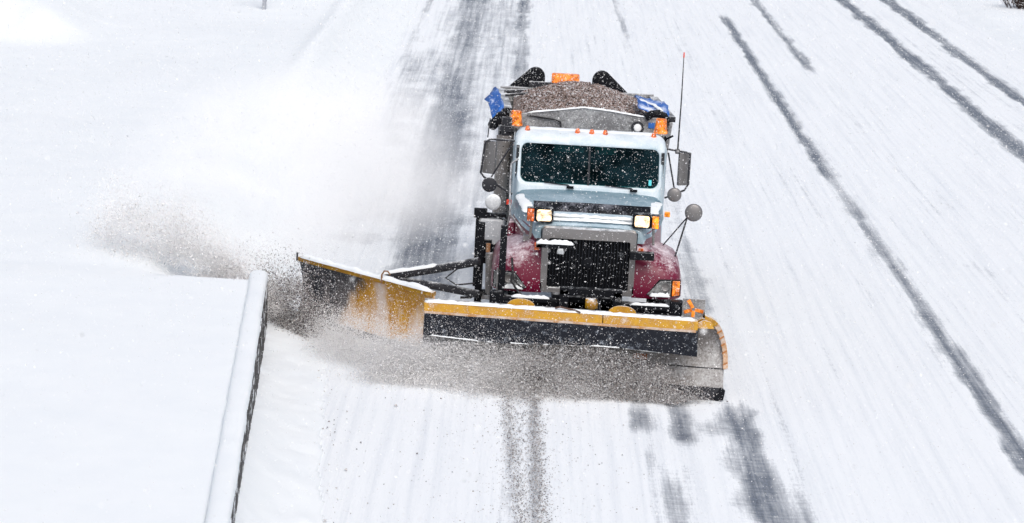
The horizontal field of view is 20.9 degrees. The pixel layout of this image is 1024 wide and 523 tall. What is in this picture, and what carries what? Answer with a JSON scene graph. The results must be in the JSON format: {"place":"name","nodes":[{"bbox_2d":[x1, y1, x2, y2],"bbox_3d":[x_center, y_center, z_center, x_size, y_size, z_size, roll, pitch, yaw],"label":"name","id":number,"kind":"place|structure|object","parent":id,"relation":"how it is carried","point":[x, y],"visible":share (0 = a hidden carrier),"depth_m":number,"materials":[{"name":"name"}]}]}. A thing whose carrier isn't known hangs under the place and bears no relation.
{"place":"outdoors","nodes":[
{"label":"outdoors","id":0,"kind":"place"},
{"bbox_2d":[73,157,294,320],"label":"fan dust","id":1,"kind":"object","parent":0,"point":[196,241],"visible":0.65,"depth_m":38.54,"materials":[{"name":"white"}]},
{"bbox_2d":[0,0,1023,522],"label":"falling snow","id":2,"kind":"structure","parent":0,"point":[534,176],"depth_m":36.47,"materials":[{"name":"white snow"}]},
{"bbox_2d":[280,0,1023,522],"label":"road","id":3,"kind":"structure","parent":0,"point":[368,488],"depth_m":44.97,"materials":[{"name":"white snow"}]},
{"bbox_2d":[232,228,348,340],"bbox_3d":[-3.102,0.160,38.337,1.734,1.447,3.032,-6,14,-41],"label":"slush spray","id":4,"kind":"object","parent":3,"relation":"on","point":[291,322],"visible":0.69,"depth_m":38.01,"materials":[{"name":"white snow"}]},
{"bbox_2d":[292,286,468,386],"bbox_3d":[-2.025,0.812,36.590,2.148,0.952,4.279,-7,15,-43],"label":"wing spray","id":5,"kind":"object","parent":3,"relation":"on","point":[345,338],"visible":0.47,"depth_m":36.54,"materials":[{"name":"white"}]},
{"bbox_2d":[317,370,477,522],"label":"snow clods","id":6,"kind":"object","parent":3,"relation":"on","point":[325,520],"visible":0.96,"depth_m":32.67,"materials":[{"name":"white snow"}]},
{"bbox_2d":[307,276,615,408],"bbox_3d":[-1.037,1.066,35.363,5.374,1.008,2.126,10,12,31],"label":"powder veil","id":7,"kind":"object","parent":3,"relation":"on","point":[475,381],"visible":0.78,"depth_m":35.17,"materials":[{"name":"white"}]},
{"bbox_2d":[296,52,727,400],"bbox_3d":[-0.010,-1.270,39.874,5.845,4.040,10.102,3,11,0],"label":"plow truck","id":8,"kind":"object","parent":3,"relation":"on","point":[603,261],"visible":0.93,"depth_m":37.09,"materials":[{"name":"blue paint"}]},
{"bbox_2d":[513,80,646,115],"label":"sand pile","id":9,"kind":"object","parent":8,"relation":"in","point":[567,97],"visible":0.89,"depth_m":41.22,"materials":[{"name":"brown"}]},
{"bbox_2d":[359,388,680,522],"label":"road grit","id":10,"kind":"object","parent":3,"relation":"on","point":[522,460],"visible":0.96,"depth_m":31.90,"materials":[{"name":"white"}]},
{"bbox_2d":[329,264,727,406],"bbox_3d":[0.100,1.006,34.648,5.284,1.518,1.444,4,11,4],"label":"snow spray","id":11,"kind":"object","parent":3,"relation":"on","point":[667,398],"visible":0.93,"depth_m":35.13,"materials":[{"name":"white snow"}]},
{"bbox_2d":[348,323,729,403],"bbox_3d":[0.296,1.233,35.394,5.006,0.826,0.981,4,11,7],"label":"plow spray","id":12,"kind":"object","parent":3,"relation":"on","point":[550,357],"visible":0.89,"depth_m":35.26,"materials":[{"name":"white"}]},
{"bbox_2d":[403,125,1018,519],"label":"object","id":13,"kind":"object","parent":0,"point":[796,347],"visible":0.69,"depth_m":42.30,"materials":[{"name":"white"}]},
{"bbox_2d":[942,0,1023,52],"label":"snowy roadside","id":14,"kind":"structure","parent":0,"point":[982,15],"depth_m":91.00,"materials":[{"name":"white snow"}]},
{"bbox_2d":[1000,0,1023,8],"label":"shrub","id":15,"kind":"object","parent":14,"relation":"on","point":[1017,3],"visible":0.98,"depth_m":94.75,"materials":[{"name":"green plant"}]},
{"label":"snow ground","id":16,"kind":"structure","parent":0,"visible":0},
{"bbox_2d":[0,0,418,522],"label":"snow bank","id":17,"kind":"structure","parent":16,"relation":"on","point":[186,463],"depth_m":41.77,"materials":[{"name":"white snow"}]},
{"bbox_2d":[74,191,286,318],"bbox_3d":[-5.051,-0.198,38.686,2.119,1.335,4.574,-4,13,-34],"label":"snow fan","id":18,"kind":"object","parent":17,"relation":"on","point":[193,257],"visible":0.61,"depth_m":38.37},
{"bbox_2d":[205,270,267,522],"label":"barrier wall","id":19,"kind":"structure","parent":17,"relation":"on","point":[229,462],"depth_m":30.21,"materials":[{"name":"stone"}]},
{"bbox_2d":[262,0,266,9],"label":"marker post","id":20,"kind":"object","parent":17,"relation":"on","point":[264,2],"depth_m":73.49,"materials":[{"name":"grey wood"}]}
]}

